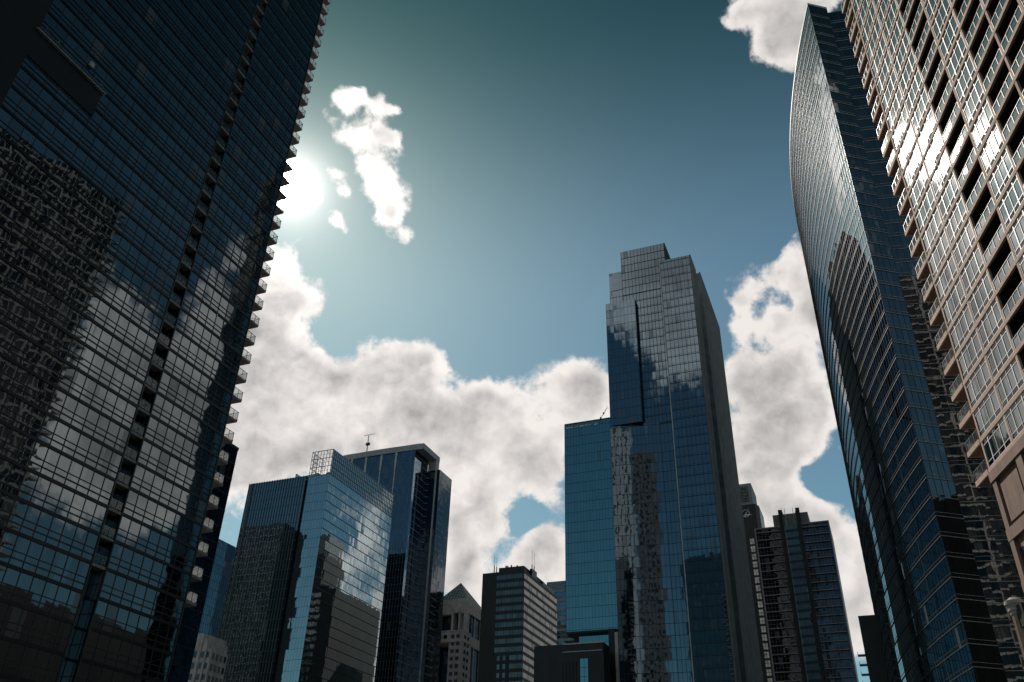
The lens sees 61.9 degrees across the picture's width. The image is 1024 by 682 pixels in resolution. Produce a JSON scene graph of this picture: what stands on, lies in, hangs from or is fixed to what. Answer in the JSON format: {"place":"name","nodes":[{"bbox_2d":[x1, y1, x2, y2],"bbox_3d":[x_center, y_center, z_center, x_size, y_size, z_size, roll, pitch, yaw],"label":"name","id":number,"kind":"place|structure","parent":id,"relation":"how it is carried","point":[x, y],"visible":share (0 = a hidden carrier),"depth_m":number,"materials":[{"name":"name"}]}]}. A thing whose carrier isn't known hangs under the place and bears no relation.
{"place":"outdoors","nodes":[
{"label":"outdoors","id":0,"kind":"place"},
{"bbox_2d":[0,0,329,681],"bbox_3d":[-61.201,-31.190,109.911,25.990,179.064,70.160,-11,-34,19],"label":"residential tower","id":1,"kind":"structure","parent":0,"point":[146,152],"depth_m":99.96,"materials":[{"name":"black glass"}]},
{"bbox_2d":[168,443,238,681],"bbox_3d":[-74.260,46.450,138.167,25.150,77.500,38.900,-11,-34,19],"label":"dark glass block","id":2,"kind":"structure","parent":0,"point":[180,669],"depth_m":154.06,"materials":[{"name":"glass"}]},
{"bbox_2d":[188,633,227,681],"bbox_3d":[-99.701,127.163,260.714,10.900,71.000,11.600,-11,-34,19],"label":"stepped stone block","id":3,"kind":"structure","parent":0,"point":[209,660],"depth_m":271.98,"materials":[{"name":"beige stone"}]},
{"bbox_2d":[218,449,393,681],"bbox_3d":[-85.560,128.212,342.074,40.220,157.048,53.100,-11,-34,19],"label":"glass office tower","id":4,"kind":"structure","parent":0,"point":[304,598],"depth_m":342.04,"materials":[{"name":"glass"}]},
{"bbox_2d":[343,443,451,681],"bbox_3d":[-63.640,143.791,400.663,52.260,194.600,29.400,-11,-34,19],"label":"navy office tower","id":5,"kind":"structure","parent":0,"point":[415,480],"depth_m":411.40,"materials":[{"name":"blue glass"}]},
{"bbox_2d":[438,583,480,681],"bbox_3d":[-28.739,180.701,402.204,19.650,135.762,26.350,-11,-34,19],"label":"pyramid tower","id":6,"kind":"structure","parent":0,"point":[460,642],"depth_m":418.28,"materials":[{"name":"grey concrete"}]},
{"bbox_2d":[219,0,873,681],"label":"sky","id":7,"kind":"structure","parent":0,"point":[470,179],"materials":[{"name":"blue"}]},
{"bbox_2d":[739,483,773,681],"bbox_3d":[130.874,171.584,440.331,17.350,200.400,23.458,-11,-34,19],"label":"emblem tower","id":8,"kind":"structure","parent":0,"point":[753,518],"depth_m":458.04,"materials":[{"name":"stone"}]},
{"bbox_2d":[763,643,767,649],"bbox_3d":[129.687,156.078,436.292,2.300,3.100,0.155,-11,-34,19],"label":"window","id":9,"kind":"structure","parent":8,"relation":"in","point":[765,645],"depth_m":436.41,"materials":[{"name":"glass"}]},
{"bbox_2d":[765,660,770,666],"bbox_3d":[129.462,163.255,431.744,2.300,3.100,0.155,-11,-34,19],"label":"window","id":10,"kind":"structure","parent":8,"relation":"in","point":[767,662],"depth_m":431.74,"materials":[{"name":"glass"}]},
{"bbox_2d":[766,669,771,675],"bbox_3d":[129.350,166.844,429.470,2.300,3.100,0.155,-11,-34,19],"label":"window","id":11,"kind":"structure","parent":8,"relation":"in","point":[768,671],"depth_m":429.54,"materials":[{"name":"glass"}]},
{"bbox_2d":[754,507,858,681],"bbox_3d":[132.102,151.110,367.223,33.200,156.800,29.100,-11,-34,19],"label":"striped office tower","id":12,"kind":"structure","parent":0,"point":[809,635],"depth_m":375.13,"materials":[{"name":"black glass"}]},
{"bbox_2d":[857,615,887,681],"bbox_3d":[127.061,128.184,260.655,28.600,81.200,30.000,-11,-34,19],"label":"dark block","id":13,"kind":"structure","parent":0,"point":[873,655],"depth_m":268.27,"materials":[{"name":"stone"}]},
{"bbox_2d":[790,3,1023,681],"bbox_3d":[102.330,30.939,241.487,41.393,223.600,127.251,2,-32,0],"label":"curved tower","id":14,"kind":"structure","parent":0,"point":[943,578],"depth_m":196.30,"materials":[{"name":"blue glass"}]},
{"label":"ground","id":15,"kind":"structure","parent":0,"visible":0},
{"bbox_2d":[198,539,235,637],"bbox_3d":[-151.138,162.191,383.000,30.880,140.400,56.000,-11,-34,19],"label":"blue glass tower","id":16,"kind":"structure","parent":15,"relation":"on","point":[210,623],"depth_m":399.24,"materials":[{"name":"glass"}]},
{"bbox_2d":[478,565,556,681],"bbox_3d":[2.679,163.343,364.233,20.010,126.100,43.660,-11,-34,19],"label":"banded office block","id":17,"kind":"structure","parent":15,"relation":"on","point":[518,623],"depth_m":369.62,"materials":[{"name":"concrete"}]},
{"bbox_2d":[494,646,521,652],"bbox_3d":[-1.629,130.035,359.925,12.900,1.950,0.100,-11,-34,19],"label":"ribbon window","id":18,"kind":"structure","parent":17,"relation":"in","point":[516,648],"depth_m":359.86,"materials":[{"name":"blue glass"}]},
{"bbox_2d":[494,638,522,643],"bbox_3d":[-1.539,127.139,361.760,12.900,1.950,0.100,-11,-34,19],"label":"ribbon window","id":19,"kind":"structure","parent":17,"relation":"in","point":[511,640],"depth_m":361.79,"materials":[{"name":"blue glass"}]},
{"bbox_2d":[495,605,522,611],"bbox_3d":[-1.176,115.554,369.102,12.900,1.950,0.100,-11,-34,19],"label":"ribbon window","id":20,"kind":"structure","parent":17,"relation":"in","point":[516,607],"depth_m":369.06,"materials":[{"name":"blue glass"}]},
{"bbox_2d":[495,613,522,619],"bbox_3d":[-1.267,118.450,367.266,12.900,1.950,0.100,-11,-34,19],"label":"ribbon window","id":21,"kind":"structure","parent":17,"relation":"in","point":[516,615],"depth_m":367.22,"materials":[{"name":"blue glass"}]},
{"bbox_2d":[495,621,522,627],"bbox_3d":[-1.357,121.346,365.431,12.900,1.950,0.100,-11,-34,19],"label":"ribbon window","id":22,"kind":"structure","parent":17,"relation":"in","point":[518,623],"depth_m":365.34,"materials":[{"name":"blue glass"}]},
{"bbox_2d":[495,629,522,635],"bbox_3d":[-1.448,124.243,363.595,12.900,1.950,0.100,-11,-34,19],"label":"ribbon window","id":23,"kind":"structure","parent":17,"relation":"in","point":[507,632],"depth_m":363.56,"materials":[{"name":"blue glass"}]},
{"bbox_2d":[496,597,522,603],"bbox_3d":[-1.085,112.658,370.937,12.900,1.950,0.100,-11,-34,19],"label":"ribbon window","id":24,"kind":"structure","parent":17,"relation":"in","point":[516,599],"depth_m":370.92,"materials":[{"name":"blue glass"}]},
{"bbox_2d":[496,581,523,587],"bbox_3d":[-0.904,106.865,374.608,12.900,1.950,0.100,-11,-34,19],"label":"ribbon window","id":25,"kind":"structure","parent":17,"relation":"in","point":[520,583],"depth_m":374.65,"materials":[{"name":"blue glass"}]},
{"bbox_2d":[496,589,523,595],"bbox_3d":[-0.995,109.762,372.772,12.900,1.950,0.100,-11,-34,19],"label":"ribbon window","id":26,"kind":"structure","parent":17,"relation":"in","point":[518,591],"depth_m":372.73,"materials":[{"name":"blue glass"}]},
{"bbox_2d":[497,573,523,579],"bbox_3d":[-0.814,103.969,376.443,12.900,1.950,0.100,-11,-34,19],"label":"ribbon window","id":27,"kind":"structure","parent":17,"relation":"in","point":[512,576],"depth_m":376.39,"materials":[{"name":"blue glass"}]},
{"bbox_2d":[509,655,521,659],"bbox_3d":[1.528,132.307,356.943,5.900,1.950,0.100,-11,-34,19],"label":"ribbon window","id":28,"kind":"structure","parent":17,"relation":"in","point":[511,657],"depth_m":356.97,"materials":[{"name":"blue glass"}]},
{"bbox_2d":[509,663,521,668],"bbox_3d":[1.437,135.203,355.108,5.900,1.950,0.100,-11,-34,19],"label":"ribbon window","id":29,"kind":"structure","parent":17,"relation":"in","point":[517,665],"depth_m":355.14,"materials":[{"name":"blue glass"}]},
{"bbox_2d":[509,672,521,676],"bbox_3d":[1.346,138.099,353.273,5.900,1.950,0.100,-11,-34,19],"label":"ribbon window","id":30,"kind":"structure","parent":17,"relation":"in","point":[511,674],"depth_m":353.24,"materials":[{"name":"blue glass"}]},
{"bbox_2d":[522,672,533,681],"bbox_3d":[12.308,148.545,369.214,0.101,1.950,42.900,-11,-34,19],"label":"ribbon window","id":31,"kind":"structure","parent":17,"relation":"in","point":[524,675],"depth_m":357.32,"materials":[{"name":"grey glass"}]},
{"bbox_2d":[523,646,533,656],"bbox_3d":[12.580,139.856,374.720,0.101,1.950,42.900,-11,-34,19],"label":"ribbon window","id":32,"kind":"structure","parent":17,"relation":"in","point":[525,650],"depth_m":362.94,"materials":[{"name":"grey glass"}]},
{"bbox_2d":[523,655,533,665],"bbox_3d":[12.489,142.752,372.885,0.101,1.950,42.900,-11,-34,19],"label":"ribbon window","id":33,"kind":"structure","parent":17,"relation":"in","point":[525,658],"depth_m":361.35,"materials":[{"name":"grey glass"}]},
{"bbox_2d":[523,664,533,673],"bbox_3d":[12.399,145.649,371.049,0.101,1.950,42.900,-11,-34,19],"label":"ribbon window","id":34,"kind":"structure","parent":17,"relation":"in","point":[525,667],"depth_m":359.42,"materials":[{"name":"grey glass"}]},
{"bbox_2d":[523,638,534,648],"bbox_3d":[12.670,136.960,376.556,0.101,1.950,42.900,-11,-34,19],"label":"ribbon window","id":35,"kind":"structure","parent":17,"relation":"in","point":[525,641],"depth_m":365.08,"materials":[{"name":"grey glass"}]},
{"bbox_2d":[523,629,546,645],"bbox_3d":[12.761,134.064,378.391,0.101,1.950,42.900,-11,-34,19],"label":"ribbon window","id":36,"kind":"structure","parent":17,"relation":"in","point":[525,633],"depth_m":371.19,"materials":[{"name":"grey glass"}]},
{"bbox_2d":[523,614,556,640],"bbox_3d":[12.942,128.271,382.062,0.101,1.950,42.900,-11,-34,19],"label":"ribbon window","id":37,"kind":"structure","parent":17,"relation":"in","point":[525,616],"depth_m":381.15,"materials":[{"name":"grey glass"}]},
{"bbox_2d":[523,621,556,644],"bbox_3d":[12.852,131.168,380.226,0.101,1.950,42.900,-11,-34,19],"label":"ribbon window","id":38,"kind":"structure","parent":17,"relation":"in","point":[526,625],"depth_m":378.14,"materials":[{"name":"grey glass"}]},
{"bbox_2d":[524,573,556,603],"bbox_3d":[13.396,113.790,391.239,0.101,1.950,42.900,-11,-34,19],"label":"ribbon window","id":39,"kind":"structure","parent":17,"relation":"in","point":[526,577],"depth_m":390.33,"materials":[{"name":"grey glass"}]},
{"bbox_2d":[524,581,556,610],"bbox_3d":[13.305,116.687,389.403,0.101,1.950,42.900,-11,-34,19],"label":"ribbon window","id":40,"kind":"structure","parent":17,"relation":"in","point":[529,587],"depth_m":388.15,"materials":[{"name":"grey glass"}]},
{"bbox_2d":[524,589,556,617],"bbox_3d":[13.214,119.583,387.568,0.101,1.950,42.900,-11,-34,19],"label":"ribbon window","id":41,"kind":"structure","parent":17,"relation":"in","point":[528,594],"depth_m":386.54,"materials":[{"name":"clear glass"}]},
{"bbox_2d":[524,597,556,625],"bbox_3d":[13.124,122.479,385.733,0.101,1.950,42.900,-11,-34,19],"label":"ribbon window","id":42,"kind":"structure","parent":17,"relation":"in","point":[528,602],"depth_m":384.94,"materials":[{"name":"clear glass"}]},
{"bbox_2d":[524,605,556,632],"bbox_3d":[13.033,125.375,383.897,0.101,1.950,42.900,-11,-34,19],"label":"ribbon window","id":43,"kind":"structure","parent":17,"relation":"in","point":[526,609],"depth_m":382.97,"materials":[{"name":"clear glass"}]},
{"bbox_2d":[547,581,577,644],"bbox_3d":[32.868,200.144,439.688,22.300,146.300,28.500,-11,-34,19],"label":"louvred block","id":44,"kind":"structure","parent":15,"relation":"on","point":[559,589],"depth_m":459.81,"materials":[{"name":"blue glass"}]},
{"bbox_2d":[534,641,610,681],"bbox_3d":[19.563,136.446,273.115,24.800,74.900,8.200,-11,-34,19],"label":"office block","id":45,"kind":"structure","parent":15,"relation":"on","point":[581,662],"depth_m":286.52,"materials":[{"name":"stone"}]},
{"bbox_2d":[564,243,763,681],"bbox_3d":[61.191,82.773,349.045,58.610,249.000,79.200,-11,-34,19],"label":"stepped office tower","id":46,"kind":"structure","parent":15,"relation":"on","point":[658,580],"depth_m":325.82,"materials":[{"name":"blue glass"}]},
{"bbox_2d":[841,0,1023,591],"bbox_3d":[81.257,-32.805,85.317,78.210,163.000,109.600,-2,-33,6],"label":"apartment tower","id":47,"kind":"structure","parent":15,"relation":"on","point":[944,80],"depth_m":78.88,"materials":[{"name":"concrete"}]},
{"bbox_2d":[853,0,860,15],"bbox_3d":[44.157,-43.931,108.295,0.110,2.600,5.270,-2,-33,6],"label":"window","id":48,"kind":"structure","parent":47,"relation":"in","point":[856,4],"depth_m":109.66,"materials":[{"name":"grey glass"}]},
{"bbox_2d":[858,0,869,30],"bbox_3d":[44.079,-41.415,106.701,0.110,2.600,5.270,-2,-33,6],"label":"window","id":49,"kind":"structure","parent":47,"relation":"in","point":[864,7],"depth_m":107.21,"materials":[{"name":"grey glass"}]},
{"bbox_2d":[862,2,875,45],"bbox_3d":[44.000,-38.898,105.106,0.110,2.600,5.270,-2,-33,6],"label":"window","id":50,"kind":"structure","parent":47,"relation":"in","point":[871,14],"depth_m":105.08,"materials":[{"name":"grey glass"}]},
{"bbox_2d":[867,17,880,62],"bbox_3d":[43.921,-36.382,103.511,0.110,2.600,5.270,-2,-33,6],"label":"window","id":51,"kind":"structure","parent":47,"relation":"in","point":[876,29],"depth_m":103.52,"materials":[{"name":"grey glass"}]},
{"bbox_2d":[873,0,879,9],"bbox_3d":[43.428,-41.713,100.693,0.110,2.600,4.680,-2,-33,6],"label":"window","id":52,"kind":"structure","parent":47,"relation":"in","point":[876,2],"depth_m":102.11,"materials":[{"name":"grey glass"}]},
{"bbox_2d":[872,34,885,79],"bbox_3d":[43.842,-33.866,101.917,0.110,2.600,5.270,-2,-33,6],"label":"window","id":53,"kind":"structure","parent":47,"relation":"in","point":[881,47],"depth_m":101.94,"materials":[{"name":"grey glass"}]},
{"bbox_2d":[876,50,891,96],"bbox_3d":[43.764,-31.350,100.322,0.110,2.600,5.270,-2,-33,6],"label":"window","id":54,"kind":"structure","parent":47,"relation":"in","point":[886,65],"depth_m":100.29,"materials":[{"name":"grey glass"}]},
{"bbox_2d":[878,0,889,25],"bbox_3d":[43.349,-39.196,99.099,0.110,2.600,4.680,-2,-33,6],"label":"window","id":55,"kind":"structure","parent":47,"relation":"in","point":[883,7],"depth_m":100.04,"materials":[{"name":"grey glass"}]},
{"bbox_2d":[881,67,896,113],"bbox_3d":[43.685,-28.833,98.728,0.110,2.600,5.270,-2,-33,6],"label":"window","id":56,"kind":"structure","parent":47,"relation":"in","point":[892,80],"depth_m":98.74,"materials":[{"name":"grey glass"}]},
{"bbox_2d":[883,0,897,41],"bbox_3d":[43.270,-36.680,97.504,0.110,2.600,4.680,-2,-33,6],"label":"window","id":57,"kind":"structure","parent":47,"relation":"in","point":[890,18],"depth_m":97.61,"materials":[{"name":"grey glass"}]},
{"bbox_2d":[887,85,902,131],"bbox_3d":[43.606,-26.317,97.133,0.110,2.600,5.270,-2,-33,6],"label":"window","id":58,"kind":"structure","parent":47,"relation":"in","point":[897,100],"depth_m":97.10,"materials":[{"name":"grey glass"}]},
{"bbox_2d":[888,13,903,59],"bbox_3d":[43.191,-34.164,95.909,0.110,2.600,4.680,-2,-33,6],"label":"window","id":59,"kind":"structure","parent":47,"relation":"in","point":[898,27],"depth_m":96.01,"materials":[{"name":"grey glass"}]},
{"bbox_2d":[892,104,908,150],"bbox_3d":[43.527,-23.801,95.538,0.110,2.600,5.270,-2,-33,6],"label":"window","id":60,"kind":"structure","parent":47,"relation":"in","point":[903,119],"depth_m":95.55,"materials":[{"name":"white glass"}]},
{"bbox_2d":[894,30,909,76],"bbox_3d":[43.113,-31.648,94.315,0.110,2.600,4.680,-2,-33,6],"label":"window","id":61,"kind":"structure","parent":47,"relation":"in","point":[904,45],"depth_m":94.40,"materials":[{"name":"grey glass"}]},
{"bbox_2d":[898,123,914,170],"bbox_3d":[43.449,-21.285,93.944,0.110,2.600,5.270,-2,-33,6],"label":"window","id":62,"kind":"structure","parent":47,"relation":"in","point":[909,138],"depth_m":93.97,"materials":[{"name":"white glass"}]},
{"bbox_2d":[899,49,915,94],"bbox_3d":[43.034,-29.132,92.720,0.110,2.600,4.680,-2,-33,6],"label":"window","id":63,"kind":"structure","parent":47,"relation":"in","point":[910,63],"depth_m":92.84,"materials":[{"name":"grey glass"}]},
{"bbox_2d":[903,142,921,190],"bbox_3d":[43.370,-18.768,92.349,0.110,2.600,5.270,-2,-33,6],"label":"window","id":64,"kind":"structure","parent":47,"relation":"in","point":[915,159],"depth_m":92.35,"materials":[{"name":"white glass"}]},
{"bbox_2d":[905,68,922,114],"bbox_3d":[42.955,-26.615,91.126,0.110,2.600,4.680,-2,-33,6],"label":"window","id":65,"kind":"structure","parent":47,"relation":"in","point":[916,83],"depth_m":91.20,"materials":[{"name":"grey glass"}]},
{"bbox_2d":[909,163,927,211],"bbox_3d":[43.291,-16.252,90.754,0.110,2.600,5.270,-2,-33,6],"label":"window","id":66,"kind":"structure","parent":47,"relation":"in","point":[921,180],"depth_m":90.72,"materials":[{"name":"grey glass"}]},
{"bbox_2d":[911,86,928,134],"bbox_3d":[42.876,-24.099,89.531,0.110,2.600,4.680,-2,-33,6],"label":"window","id":67,"kind":"structure","parent":47,"relation":"in","point":[922,104],"depth_m":89.62,"materials":[{"name":"grey glass"}]},
{"bbox_2d":[915,183,934,231],"bbox_3d":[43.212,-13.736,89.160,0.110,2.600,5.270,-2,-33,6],"label":"window","id":68,"kind":"structure","parent":47,"relation":"in","point":[928,201],"depth_m":89.14,"materials":[{"name":"grey glass"}]},
{"bbox_2d":[917,106,935,154],"bbox_3d":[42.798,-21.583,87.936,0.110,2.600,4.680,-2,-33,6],"label":"window","id":69,"kind":"structure","parent":47,"relation":"in","point":[929,124],"depth_m":87.97,"materials":[{"name":"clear glass"}]},
{"bbox_2d":[925,0,937,21],"bbox_3d":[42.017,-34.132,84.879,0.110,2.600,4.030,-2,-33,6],"label":"window","id":70,"kind":"structure","parent":47,"relation":"in","point":[930,6],"depth_m":85.84,"materials":[{"name":"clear glass"}]},
{"bbox_2d":[922,205,941,254],"bbox_3d":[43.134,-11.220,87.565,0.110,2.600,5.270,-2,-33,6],"label":"window","id":71,"kind":"structure","parent":47,"relation":"in","point":[934,225],"depth_m":87.54,"materials":[{"name":"grey glass"}]},
{"bbox_2d":[924,127,943,176],"bbox_3d":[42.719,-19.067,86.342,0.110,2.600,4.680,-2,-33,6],"label":"window","id":72,"kind":"structure","parent":47,"relation":"in","point":[936,145],"depth_m":86.41,"materials":[{"name":"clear glass"}]},
{"bbox_2d":[928,229,949,277],"bbox_3d":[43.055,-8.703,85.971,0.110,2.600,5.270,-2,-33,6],"label":"window","id":73,"kind":"structure","parent":47,"relation":"in","point":[941,248],"depth_m":85.95,"materials":[{"name":"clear glass"}]},
{"bbox_2d":[931,149,950,198],"bbox_3d":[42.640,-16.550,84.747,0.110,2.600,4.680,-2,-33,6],"label":"window","id":74,"kind":"structure","parent":47,"relation":"in","point":[943,167],"depth_m":84.78,"materials":[{"name":"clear glass"}]},
{"bbox_2d":[932,0,950,40],"bbox_3d":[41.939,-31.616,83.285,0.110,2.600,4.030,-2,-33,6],"label":"window","id":75,"kind":"structure","parent":47,"relation":"in","point":[944,7],"depth_m":83.49,"materials":[{"name":"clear glass"}]},
{"bbox_2d":[935,253,957,301],"bbox_3d":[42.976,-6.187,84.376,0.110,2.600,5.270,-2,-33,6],"label":"window","id":76,"kind":"structure","parent":47,"relation":"in","point":[949,272],"depth_m":84.35,"materials":[{"name":"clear glass"}]},
{"bbox_2d":[938,171,958,220],"bbox_3d":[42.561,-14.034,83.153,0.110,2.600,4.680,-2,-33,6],"label":"window","id":77,"kind":"structure","parent":47,"relation":"in","point":[950,191],"depth_m":83.23,"materials":[{"name":"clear glass"}]},
{"bbox_2d":[939,12,957,60],"bbox_3d":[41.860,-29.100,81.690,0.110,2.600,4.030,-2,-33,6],"label":"window","id":78,"kind":"structure","parent":47,"relation":"in","point":[949,34],"depth_m":81.78,"materials":[{"name":"grey glass"}]},
{"bbox_2d":[942,277,965,327],"bbox_3d":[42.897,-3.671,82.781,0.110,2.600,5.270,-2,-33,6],"label":"window","id":79,"kind":"structure","parent":47,"relation":"in","point":[956,297],"depth_m":82.74,"materials":[{"name":"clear glass"}]},
{"bbox_2d":[945,195,966,244],"bbox_3d":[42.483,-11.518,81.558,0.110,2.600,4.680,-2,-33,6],"label":"window","id":80,"kind":"structure","parent":47,"relation":"in","point":[958,214],"depth_m":81.60,"materials":[{"name":"grey glass"}]},
{"bbox_2d":[946,32,966,81],"bbox_3d":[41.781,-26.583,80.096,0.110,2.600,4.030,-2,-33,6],"label":"window","id":81,"kind":"structure","parent":47,"relation":"in","point":[958,52],"depth_m":80.18,"materials":[{"name":"grey glass"}]},
{"bbox_2d":[950,303,973,352],"bbox_3d":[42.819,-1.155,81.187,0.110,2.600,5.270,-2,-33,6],"label":"window","id":82,"kind":"structure","parent":47,"relation":"in","point":[963,325],"depth_m":81.12,"materials":[{"name":"grey glass"}]},
{"bbox_2d":[952,218,975,268],"bbox_3d":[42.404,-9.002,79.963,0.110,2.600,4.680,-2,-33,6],"label":"window","id":83,"kind":"structure","parent":47,"relation":"in","point":[966,239],"depth_m":80.00,"materials":[{"name":"grey glass"}]},
{"bbox_2d":[954,53,974,103],"bbox_3d":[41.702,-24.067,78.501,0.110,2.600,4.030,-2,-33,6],"label":"window","id":84,"kind":"structure","parent":47,"relation":"in","point":[967,72],"depth_m":78.59,"materials":[{"name":"grey glass"}]},
{"bbox_2d":[957,329,982,379],"bbox_3d":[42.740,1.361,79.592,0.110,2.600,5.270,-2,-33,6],"label":"window","id":85,"kind":"structure","parent":47,"relation":"in","point":[971,352],"depth_m":79.55,"materials":[{"name":"grey glass"}]},
{"bbox_2d":[960,245,984,294],"bbox_3d":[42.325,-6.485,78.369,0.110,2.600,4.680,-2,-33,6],"label":"window","id":86,"kind":"structure","parent":47,"relation":"in","point":[974,265],"depth_m":78.42,"materials":[{"name":"grey glass"}]},
{"bbox_2d":[962,76,983,126],"bbox_3d":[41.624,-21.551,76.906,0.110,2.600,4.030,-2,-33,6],"label":"window","id":87,"kind":"structure","parent":47,"relation":"in","point":[975,96],"depth_m":76.99,"materials":[{"name":"grey glass"}]},
{"bbox_2d":[965,357,991,407],"bbox_3d":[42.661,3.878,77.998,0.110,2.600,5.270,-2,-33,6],"label":"window","id":88,"kind":"structure","parent":47,"relation":"in","point":[980,379],"depth_m":77.96,"materials":[{"name":"grey glass"}]},
{"bbox_2d":[969,271,993,321],"bbox_3d":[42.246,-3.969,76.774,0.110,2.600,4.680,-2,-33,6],"label":"window","id":89,"kind":"structure","parent":47,"relation":"in","point":[983,292],"depth_m":76.82,"materials":[{"name":"grey glass"}]},
{"bbox_2d":[971,99,993,150],"bbox_3d":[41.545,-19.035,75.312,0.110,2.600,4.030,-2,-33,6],"label":"window","id":90,"kind":"structure","parent":47,"relation":"in","point":[985,117],"depth_m":75.38,"materials":[{"name":"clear glass"}]},
{"bbox_2d":[974,386,1000,435],"bbox_3d":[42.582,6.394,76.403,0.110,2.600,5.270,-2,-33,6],"label":"window","id":91,"kind":"structure","parent":47,"relation":"in","point":[988,410],"depth_m":76.36,"materials":[{"name":"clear glass"}]},
{"bbox_2d":[977,298,1002,349],"bbox_3d":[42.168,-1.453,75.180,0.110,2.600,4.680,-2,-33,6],"label":"window","id":92,"kind":"structure","parent":47,"relation":"in","point":[992,320],"depth_m":75.23,"materials":[{"name":"grey glass"}]},
{"bbox_2d":[979,122,1003,174],"bbox_3d":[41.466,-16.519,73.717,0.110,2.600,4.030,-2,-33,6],"label":"window","id":93,"kind":"structure","parent":47,"relation":"in","point":[994,143],"depth_m":73.77,"materials":[{"name":"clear glass"}]},
{"bbox_2d":[982,417,1010,466],"bbox_3d":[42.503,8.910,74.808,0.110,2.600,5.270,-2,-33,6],"label":"window","id":94,"kind":"structure","parent":47,"relation":"in","point":[996,442],"depth_m":74.71,"materials":[{"name":"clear glass"}]},
{"bbox_2d":[986,327,1013,378],"bbox_3d":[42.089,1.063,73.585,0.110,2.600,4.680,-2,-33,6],"label":"window","id":95,"kind":"structure","parent":47,"relation":"in","point":[1001,349],"depth_m":73.62,"materials":[{"name":"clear glass"}]},
{"bbox_2d":[988,148,1013,201],"bbox_3d":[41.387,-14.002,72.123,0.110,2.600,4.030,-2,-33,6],"label":"window","id":96,"kind":"structure","parent":47,"relation":"in","point":[1003,170],"depth_m":72.18,"materials":[{"name":"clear glass"}]},
{"bbox_2d":[995,357,1023,408],"bbox_3d":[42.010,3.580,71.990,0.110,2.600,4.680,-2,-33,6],"label":"window","id":97,"kind":"structure","parent":47,"relation":"in","point":[1010,381],"depth_m":72.03,"materials":[{"name":"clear glass"}]},
{"bbox_2d":[998,174,1023,227],"bbox_3d":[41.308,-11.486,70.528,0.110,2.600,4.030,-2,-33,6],"label":"window","id":98,"kind":"structure","parent":47,"relation":"in","point":[1013,197],"depth_m":70.60,"materials":[{"name":"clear glass"}]},
{"bbox_2d":[1005,391,1023,439],"bbox_3d":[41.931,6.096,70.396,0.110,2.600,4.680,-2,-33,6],"label":"window","id":99,"kind":"structure","parent":47,"relation":"in","point":[1014,415],"depth_m":71.03,"materials":[{"name":"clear glass"}]},
{"bbox_2d":[1008,207,1023,256],"bbox_3d":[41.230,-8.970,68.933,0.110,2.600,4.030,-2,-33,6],"label":"window","id":100,"kind":"structure","parent":47,"relation":"in","point":[1016,233],"depth_m":69.62,"materials":[{"name":"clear glass"}]},
{"bbox_2d":[1018,253,1023,275],"bbox_3d":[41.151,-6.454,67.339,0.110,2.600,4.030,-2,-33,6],"label":"window","id":101,"kind":"structure","parent":47,"relation":"in","point":[1021,262],"depth_m":69.12,"materials":[{"name":"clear glass"}]},
{"bbox_2d":[1020,544,1023,559],"bbox_3d":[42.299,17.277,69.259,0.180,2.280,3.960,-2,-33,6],"label":"window","id":102,"kind":"structure","parent":47,"relation":"in","point":[1022,548],"depth_m":71.08,"materials":[{"name":"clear glass"}]},
{"bbox_2d":[1004,597,1023,657],"bbox_3d":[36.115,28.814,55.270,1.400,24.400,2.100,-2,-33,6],"label":"stone column","id":103,"kind":"structure","parent":15,"relation":"on","point":[1014,606],"depth_m":60.94,"materials":[{"name":"beige stone"}]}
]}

